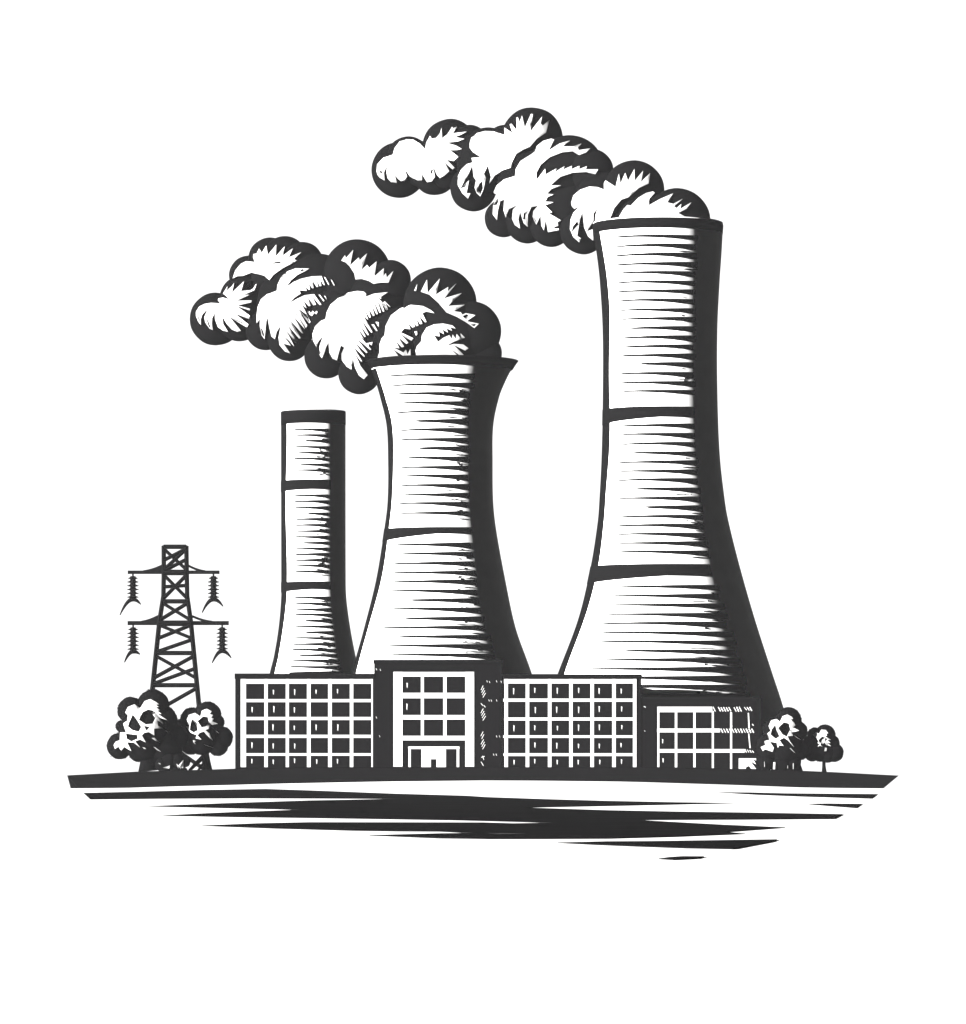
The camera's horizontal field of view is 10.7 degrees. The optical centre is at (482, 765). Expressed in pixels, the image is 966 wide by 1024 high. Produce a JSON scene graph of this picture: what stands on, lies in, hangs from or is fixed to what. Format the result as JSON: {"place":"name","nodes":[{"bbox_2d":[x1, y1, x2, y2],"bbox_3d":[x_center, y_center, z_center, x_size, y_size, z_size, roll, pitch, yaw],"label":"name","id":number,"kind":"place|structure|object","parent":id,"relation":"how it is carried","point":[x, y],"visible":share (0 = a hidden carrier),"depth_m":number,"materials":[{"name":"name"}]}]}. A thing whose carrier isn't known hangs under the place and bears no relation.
{"place":"outdoors","nodes":[
{"label":"outdoors","id":0,"kind":"place"},
{"bbox_2d":[67,767,897,787],"bbox_3d":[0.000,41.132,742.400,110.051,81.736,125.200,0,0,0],"label":"embankment","id":1,"kind":"structure","parent":0,"point":[748,777],"depth_m":680.17,"materials":[{"name":"black"}]},
{"bbox_2d":[106,689,187,771],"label":"tree","id":2,"kind":"object","parent":1,"relation":"on","point":[149,733],"visible":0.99,"depth_m":704.63,"materials":[{"name":"black plant"}]},
{"bbox_2d":[155,754,190,770],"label":"bush","id":3,"kind":"object","parent":1,"relation":"on","point":[171,762],"visible":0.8,"depth_m":704.33,"materials":[{"name":"black plant"}]},
{"bbox_2d":[120,544,230,769],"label":"transmission tower","id":4,"kind":"structure","parent":1,"relation":"on","point":[163,569],"depth_m":775.19,"materials":[{"name":"metal"}]},
{"bbox_2d":[180,701,232,769],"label":"tree","id":5,"kind":"object","parent":1,"relation":"on","point":[202,724],"visible":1,"depth_m":706.72,"materials":[{"name":"black plant"}]},
{"bbox_2d":[235,673,373,768],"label":"office block","id":6,"kind":"structure","parent":1,"relation":"on","point":[304,720],"depth_m":699.95,"materials":[{"name":"paint"}]},
{"bbox_2d":[246,684,263,698],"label":"window","id":7,"kind":"structure","parent":6,"relation":"in","point":[253,691],"depth_m":699.93,"materials":[{"name":"black glass"}]},
{"bbox_2d":[246,702,263,716],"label":"window","id":8,"kind":"structure","parent":6,"relation":"in","point":[253,709],"depth_m":699.93,"materials":[{"name":"black glass"}]},
{"bbox_2d":[246,720,263,734],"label":"window","id":9,"kind":"structure","parent":6,"relation":"in","point":[253,727],"depth_m":699.93,"materials":[{"name":"black glass"}]},
{"bbox_2d":[246,738,263,752],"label":"window","id":10,"kind":"structure","parent":6,"relation":"in","point":[253,745],"depth_m":699.93,"materials":[{"name":"black glass"}]},
{"bbox_2d":[246,756,263,766],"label":"window","id":11,"kind":"structure","parent":6,"relation":"in","point":[251,761],"depth_m":699.93,"materials":[{"name":"black glass"}]},
{"bbox_2d":[268,684,285,698],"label":"window","id":12,"kind":"structure","parent":6,"relation":"in","point":[275,691],"depth_m":699.93,"materials":[{"name":"black glass"}]},
{"bbox_2d":[268,702,285,716],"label":"window","id":13,"kind":"structure","parent":6,"relation":"in","point":[275,709],"depth_m":699.93,"materials":[{"name":"black glass"}]},
{"bbox_2d":[268,720,285,734],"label":"window","id":14,"kind":"structure","parent":6,"relation":"in","point":[275,727],"depth_m":699.93,"materials":[{"name":"black glass"}]},
{"bbox_2d":[268,738,285,752],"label":"window","id":15,"kind":"structure","parent":6,"relation":"in","point":[275,745],"depth_m":699.93,"materials":[{"name":"black glass"}]},
{"bbox_2d":[268,756,285,766],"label":"window","id":16,"kind":"structure","parent":6,"relation":"in","point":[273,761],"depth_m":699.93,"materials":[{"name":"black glass"}]},
{"bbox_2d":[289,684,306,698],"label":"window","id":17,"kind":"structure","parent":6,"relation":"in","point":[296,691],"depth_m":699.93,"materials":[{"name":"black glass"}]},
{"bbox_2d":[289,702,306,716],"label":"window","id":18,"kind":"structure","parent":6,"relation":"in","point":[296,709],"depth_m":699.93,"materials":[{"name":"black glass"}]},
{"bbox_2d":[289,720,306,734],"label":"window","id":19,"kind":"structure","parent":6,"relation":"in","point":[296,727],"depth_m":699.93,"materials":[{"name":"black glass"}]},
{"bbox_2d":[289,738,306,752],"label":"window","id":20,"kind":"structure","parent":6,"relation":"in","point":[296,745],"depth_m":699.93,"materials":[{"name":"black glass"}]},
{"bbox_2d":[289,756,306,766],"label":"window","id":21,"kind":"structure","parent":6,"relation":"in","point":[294,761],"depth_m":699.93,"materials":[{"name":"black glass"}]},
{"bbox_2d":[311,684,327,698],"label":"window","id":22,"kind":"structure","parent":6,"relation":"in","point":[318,691],"depth_m":699.93,"materials":[{"name":"black glass"}]},
{"bbox_2d":[311,702,327,716],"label":"window","id":23,"kind":"structure","parent":6,"relation":"in","point":[318,709],"depth_m":699.93,"materials":[{"name":"black glass"}]},
{"bbox_2d":[311,720,327,734],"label":"window","id":24,"kind":"structure","parent":6,"relation":"in","point":[318,727],"depth_m":699.93,"materials":[{"name":"black glass"}]},
{"bbox_2d":[311,738,327,752],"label":"window","id":25,"kind":"structure","parent":6,"relation":"in","point":[318,745],"depth_m":699.93,"materials":[{"name":"black glass"}]},
{"bbox_2d":[311,756,327,766],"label":"window","id":26,"kind":"structure","parent":6,"relation":"in","point":[316,761],"depth_m":699.93,"materials":[{"name":"black glass"}]},
{"bbox_2d":[332,684,349,698],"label":"window","id":27,"kind":"structure","parent":6,"relation":"in","point":[339,691],"depth_m":699.93,"materials":[{"name":"black glass"}]},
{"bbox_2d":[332,702,349,716],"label":"window","id":28,"kind":"structure","parent":6,"relation":"in","point":[339,709],"depth_m":699.93,"materials":[{"name":"black glass"}]},
{"bbox_2d":[332,720,349,734],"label":"window","id":29,"kind":"structure","parent":6,"relation":"in","point":[339,727],"depth_m":699.93,"materials":[{"name":"black glass"}]},
{"bbox_2d":[332,738,349,752],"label":"window","id":30,"kind":"structure","parent":6,"relation":"in","point":[339,745],"depth_m":699.93,"materials":[{"name":"black glass"}]},
{"bbox_2d":[332,756,349,766],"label":"window","id":31,"kind":"structure","parent":6,"relation":"in","point":[337,761],"depth_m":699.93,"materials":[{"name":"black glass"}]},
{"bbox_2d":[353,684,370,698],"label":"window","id":32,"kind":"structure","parent":6,"relation":"in","point":[360,691],"depth_m":699.93,"materials":[{"name":"black glass"}]},
{"bbox_2d":[353,702,370,716],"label":"window","id":33,"kind":"structure","parent":6,"relation":"in","point":[360,709],"depth_m":699.93,"materials":[{"name":"black glass"}]},
{"bbox_2d":[353,720,370,734],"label":"window","id":34,"kind":"structure","parent":6,"relation":"in","point":[360,727],"depth_m":699.93,"materials":[{"name":"black glass"}]},
{"bbox_2d":[353,738,370,752],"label":"window","id":35,"kind":"structure","parent":6,"relation":"in","point":[360,745],"depth_m":699.93,"materials":[{"name":"black glass"}]},
{"bbox_2d":[353,756,370,766],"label":"window","id":36,"kind":"structure","parent":6,"relation":"in","point":[358,761],"depth_m":699.93,"materials":[{"name":"black glass"}]},
{"bbox_2d":[270,409,355,672],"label":"chimney","id":37,"kind":"object","parent":1,"relation":"on","point":[314,633],"visible":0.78,"depth_m":764.63,"materials":[{"name":"concrete"}]},
{"bbox_2d":[373,660,502,766],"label":"entrance building","id":38,"kind":"structure","parent":1,"relation":"on","point":[437,713],"depth_m":699.89,"materials":[{"name":"paint"}]},
{"bbox_2d":[402,677,420,692],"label":"window","id":39,"kind":"structure","parent":38,"relation":"in","point":[409,684],"depth_m":699.93,"materials":[{"name":"black glass"}]},
{"bbox_2d":[402,698,420,714],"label":"window","id":40,"kind":"structure","parent":38,"relation":"in","point":[410,706],"depth_m":699.93,"materials":[{"name":"black glass"}]},
{"bbox_2d":[402,719,420,735],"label":"window","id":41,"kind":"structure","parent":38,"relation":"in","point":[410,727],"depth_m":699.93,"materials":[{"name":"black glass"}]},
{"bbox_2d":[411,749,420,766],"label":"door","id":42,"kind":"structure","parent":38,"relation":"in","point":[415,753],"depth_m":699.93,"materials":[{"name":"black glass"}]},
{"bbox_2d":[424,677,442,692],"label":"window","id":43,"kind":"structure","parent":38,"relation":"in","point":[431,684],"depth_m":699.93,"materials":[{"name":"black glass"}]},
{"bbox_2d":[424,698,442,714],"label":"window","id":44,"kind":"structure","parent":38,"relation":"in","point":[432,706],"depth_m":699.93,"materials":[{"name":"black glass"}]},
{"bbox_2d":[424,719,442,735],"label":"window","id":45,"kind":"structure","parent":38,"relation":"in","point":[432,727],"depth_m":699.93,"materials":[{"name":"black glass"}]},
{"bbox_2d":[431,759,435,766],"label":"hatch door","id":46,"kind":"structure","parent":38,"relation":"in","point":[433,761],"depth_m":699.93,"materials":[{"name":"black glass"}]},
{"bbox_2d":[446,749,456,766],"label":"door","id":47,"kind":"structure","parent":38,"relation":"in","point":[451,754],"depth_m":699.93,"materials":[{"name":"black glass"}]},
{"bbox_2d":[447,677,464,692],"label":"window","id":48,"kind":"structure","parent":38,"relation":"in","point":[454,684],"depth_m":699.93,"materials":[{"name":"black glass"}]},
{"bbox_2d":[447,698,464,714],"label":"window","id":49,"kind":"structure","parent":38,"relation":"in","point":[455,706],"depth_m":699.93,"materials":[{"name":"black glass"}]},
{"bbox_2d":[447,719,464,735],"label":"window","id":50,"kind":"structure","parent":38,"relation":"in","point":[455,727],"depth_m":699.93,"materials":[{"name":"black glass"}]},
{"bbox_2d":[352,355,531,674],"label":"cooling tower","id":51,"kind":"structure","parent":1,"relation":"on","point":[440,592],"depth_m":743.47,"materials":[{"name":"concrete"}]},
{"bbox_2d":[190,236,501,393],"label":"smoke plume","id":52,"kind":"object","parent":51,"relation":"attached to","point":[349,308],"visible":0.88,"depth_m":759.89,"materials":[{"name":"white"}]},
{"bbox_2d":[502,674,641,767],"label":"office block","id":53,"kind":"structure","parent":1,"relation":"on","point":[571,720],"depth_m":699.95,"materials":[{"name":"paint"}]},
{"bbox_2d":[508,683,525,698],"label":"window","id":54,"kind":"structure","parent":53,"relation":"in","point":[515,690],"depth_m":699.93,"materials":[{"name":"black glass"}]},
{"bbox_2d":[508,702,525,717],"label":"window","id":55,"kind":"structure","parent":53,"relation":"in","point":[515,709],"depth_m":699.93,"materials":[{"name":"black glass"}]},
{"bbox_2d":[508,720,525,734],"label":"window","id":56,"kind":"structure","parent":53,"relation":"in","point":[515,727],"depth_m":699.93,"materials":[{"name":"black glass"}]},
{"bbox_2d":[508,738,525,752],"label":"window","id":57,"kind":"structure","parent":53,"relation":"in","point":[515,745],"depth_m":699.93,"materials":[{"name":"black glass"}]},
{"bbox_2d":[508,756,525,766],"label":"window","id":58,"kind":"structure","parent":53,"relation":"in","point":[513,761],"depth_m":699.93,"materials":[{"name":"black glass"}]},
{"bbox_2d":[529,683,547,698],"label":"window","id":59,"kind":"structure","parent":53,"relation":"in","point":[536,690],"depth_m":699.93,"materials":[{"name":"black glass"}]},
{"bbox_2d":[529,702,547,717],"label":"window","id":60,"kind":"structure","parent":53,"relation":"in","point":[536,709],"depth_m":699.93,"materials":[{"name":"black glass"}]},
{"bbox_2d":[529,720,547,734],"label":"window","id":61,"kind":"structure","parent":53,"relation":"in","point":[536,727],"depth_m":699.93,"materials":[{"name":"black glass"}]},
{"bbox_2d":[529,738,547,752],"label":"window","id":62,"kind":"structure","parent":53,"relation":"in","point":[536,745],"depth_m":699.93,"materials":[{"name":"black glass"}]},
{"bbox_2d":[529,756,547,766],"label":"window","id":63,"kind":"structure","parent":53,"relation":"in","point":[534,761],"depth_m":699.93,"materials":[{"name":"black glass"}]},
{"bbox_2d":[551,683,568,698],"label":"window","id":64,"kind":"structure","parent":53,"relation":"in","point":[558,690],"depth_m":699.93,"materials":[{"name":"black glass"}]},
{"bbox_2d":[551,702,568,717],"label":"window","id":65,"kind":"structure","parent":53,"relation":"in","point":[558,709],"depth_m":699.93,"materials":[{"name":"black glass"}]},
{"bbox_2d":[551,720,568,734],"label":"window","id":66,"kind":"structure","parent":53,"relation":"in","point":[558,727],"depth_m":699.93,"materials":[{"name":"black glass"}]},
{"bbox_2d":[551,738,568,752],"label":"window","id":67,"kind":"structure","parent":53,"relation":"in","point":[558,745],"depth_m":699.93,"materials":[{"name":"black glass"}]},
{"bbox_2d":[551,756,568,766],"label":"window","id":68,"kind":"structure","parent":53,"relation":"in","point":[556,761],"depth_m":699.93,"materials":[{"name":"black glass"}]},
{"bbox_2d":[573,683,589,698],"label":"window","id":69,"kind":"structure","parent":53,"relation":"in","point":[580,690],"depth_m":699.93,"materials":[{"name":"black glass"}]},
{"bbox_2d":[573,702,589,717],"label":"window","id":70,"kind":"structure","parent":53,"relation":"in","point":[580,709],"depth_m":699.93,"materials":[{"name":"black glass"}]},
{"bbox_2d":[573,720,589,734],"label":"window","id":71,"kind":"structure","parent":53,"relation":"in","point":[580,727],"depth_m":699.93,"materials":[{"name":"black glass"}]},
{"bbox_2d":[573,738,589,752],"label":"window","id":72,"kind":"structure","parent":53,"relation":"in","point":[580,745],"depth_m":699.93,"materials":[{"name":"black glass"}]},
{"bbox_2d":[573,756,589,766],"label":"window","id":73,"kind":"structure","parent":53,"relation":"in","point":[578,761],"depth_m":699.93,"materials":[{"name":"black glass"}]},
{"bbox_2d":[594,683,611,698],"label":"window","id":74,"kind":"structure","parent":53,"relation":"in","point":[601,690],"depth_m":699.93,"materials":[{"name":"black glass"}]},
{"bbox_2d":[594,702,611,717],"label":"window","id":75,"kind":"structure","parent":53,"relation":"in","point":[601,709],"depth_m":699.93,"materials":[{"name":"black glass"}]},
{"bbox_2d":[594,720,611,734],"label":"window","id":76,"kind":"structure","parent":53,"relation":"in","point":[601,727],"depth_m":699.93,"materials":[{"name":"black glass"}]},
{"bbox_2d":[594,738,611,752],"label":"window","id":77,"kind":"structure","parent":53,"relation":"in","point":[601,745],"depth_m":699.93,"materials":[{"name":"black glass"}]},
{"bbox_2d":[594,756,611,766],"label":"window","id":78,"kind":"structure","parent":53,"relation":"in","point":[599,761],"depth_m":699.93,"materials":[{"name":"black glass"}]},
{"bbox_2d":[616,683,632,698],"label":"window","id":79,"kind":"structure","parent":53,"relation":"in","point":[623,690],"depth_m":699.93,"materials":[{"name":"black glass"}]},
{"bbox_2d":[616,702,632,717],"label":"window","id":80,"kind":"structure","parent":53,"relation":"in","point":[623,709],"depth_m":699.93,"materials":[{"name":"black glass"}]},
{"bbox_2d":[616,720,632,734],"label":"window","id":81,"kind":"structure","parent":53,"relation":"in","point":[623,727],"depth_m":699.93,"materials":[{"name":"black glass"}]},
{"bbox_2d":[616,738,632,752],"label":"window","id":82,"kind":"structure","parent":53,"relation":"in","point":[623,745],"depth_m":699.93,"materials":[{"name":"black glass"}]},
{"bbox_2d":[616,756,632,766],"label":"window","id":83,"kind":"structure","parent":53,"relation":"in","point":[621,761],"depth_m":699.93,"materials":[{"name":"black glass"}]},
{"bbox_2d":[558,216,782,735],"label":"cooling tower","id":84,"kind":"structure","parent":1,"relation":"on","point":[666,610],"depth_m":724.92,"materials":[{"name":"concrete"}]},
{"bbox_2d":[371,107,709,253],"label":"smoke plume","id":85,"kind":"object","parent":84,"relation":"attached to","point":[542,177],"visible":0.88,"depth_m":745.77,"materials":[{"name":"white"}]},
{"bbox_2d":[641,697,761,769],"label":"annex","id":86,"kind":"object","parent":1,"relation":"on","point":[704,732],"visible":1,"depth_m":699.95,"materials":[{"name":"paint"}]},
{"bbox_2d":[659,712,674,728],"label":"window","id":87,"kind":"structure","parent":86,"relation":"in","point":[666,719],"depth_m":699.93,"materials":[{"name":"black glass"}]},
{"bbox_2d":[659,732,674,748],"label":"window","id":88,"kind":"structure","parent":86,"relation":"in","point":[666,739],"depth_m":699.93,"materials":[{"name":"black glass"}]},
{"bbox_2d":[659,753,674,767],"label":"window","id":89,"kind":"structure","parent":86,"relation":"in","point":[666,760],"depth_m":699.93,"materials":[{"name":"black glass"}]},
{"bbox_2d":[677,712,692,728],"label":"window","id":90,"kind":"structure","parent":86,"relation":"in","point":[684,719],"depth_m":699.93,"materials":[{"name":"black glass"}]},
{"bbox_2d":[677,732,692,748],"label":"window","id":91,"kind":"structure","parent":86,"relation":"in","point":[684,739],"depth_m":699.93,"materials":[{"name":"black glass"}]},
{"bbox_2d":[677,753,692,767],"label":"window","id":92,"kind":"structure","parent":86,"relation":"in","point":[684,760],"depth_m":699.93,"materials":[{"name":"black glass"}]},
{"bbox_2d":[696,712,711,728],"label":"window","id":93,"kind":"structure","parent":86,"relation":"in","point":[703,719],"depth_m":699.93,"materials":[{"name":"black glass"}]},
{"bbox_2d":[696,732,711,748],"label":"window","id":94,"kind":"structure","parent":86,"relation":"in","point":[703,739],"depth_m":699.93,"materials":[{"name":"black glass"}]},
{"bbox_2d":[696,753,711,767],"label":"window","id":95,"kind":"structure","parent":86,"relation":"in","point":[703,760],"depth_m":699.93,"materials":[{"name":"black glass"}]},
{"bbox_2d":[714,712,729,728],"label":"window","id":96,"kind":"structure","parent":86,"relation":"in","point":[721,720],"depth_m":699.93,"materials":[{"name":"black glass"}]},
{"bbox_2d":[714,732,729,748],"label":"window","id":97,"kind":"structure","parent":86,"relation":"in","point":[721,740],"depth_m":699.93,"materials":[{"name":"black glass"}]},
{"bbox_2d":[714,753,729,767],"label":"window","id":98,"kind":"structure","parent":86,"relation":"in","point":[721,760],"depth_m":699.93,"materials":[{"name":"black glass"}]},
{"bbox_2d":[732,712,747,728],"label":"window","id":99,"kind":"structure","parent":86,"relation":"in","point":[739,719],"depth_m":699.93,"materials":[{"name":"black glass"}]},
{"bbox_2d":[732,732,747,748],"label":"window","id":100,"kind":"structure","parent":86,"relation":"in","point":[739,740],"depth_m":699.93,"materials":[{"name":"black glass"}]},
{"bbox_2d":[732,753,747,767],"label":"window","id":101,"kind":"structure","parent":86,"relation":"in","point":[735,756],"depth_m":699.93,"materials":[{"name":"black glass"}]},
{"bbox_2d":[755,707,808,770],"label":"tree","id":102,"kind":"object","parent":1,"relation":"on","point":[782,743],"visible":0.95,"depth_m":694.22,"materials":[{"name":"black plant"}]},
{"bbox_2d":[804,724,843,771],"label":"tree","id":103,"kind":"object","parent":1,"relation":"on","point":[823,742],"visible":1,"depth_m":696.05,"materials":[{"name":"black plant"}]},
{"bbox_2d":[0,0,965,788],"bbox_3d":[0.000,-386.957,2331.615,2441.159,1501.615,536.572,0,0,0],"label":"sky","id":104,"kind":"structure","parent":0,"point":[164,164],"depth_m":2583.91,"materials":[{"name":"white"}]},
{"bbox_2d":[0,781,965,1023],"bbox_3d":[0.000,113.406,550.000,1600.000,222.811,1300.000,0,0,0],"label":"ground","id":105,"kind":"structure","parent":0,"point":[125,911],"depth_m":68.39,"materials":[{"name":"white"}]},
{"bbox_2d":[84,789,842,838],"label":"dark soil","id":106,"kind":"structure","parent":105,"relation":"on","point":[550,823],"depth_m":202.02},
{"bbox_2d":[558,839,776,848],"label":"dark soil","id":107,"kind":"structure","parent":105,"relation":"on","point":[711,844],"depth_m":129.87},
{"bbox_2d":[659,856,703,859],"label":"dark soil","id":108,"kind":"structure","parent":105,"relation":"on","point":[681,858],"depth_m":109.77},
{"bbox_2d":[717,792,876,798],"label":"dark soil","id":109,"kind":"structure","parent":105,"relation":"on","point":[866,796],"depth_m":346.28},
{"bbox_2d":[809,803,860,807],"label":"dark soil","id":110,"kind":"structure","parent":105,"relation":"on","point":[842,805],"depth_m":252.58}
]}

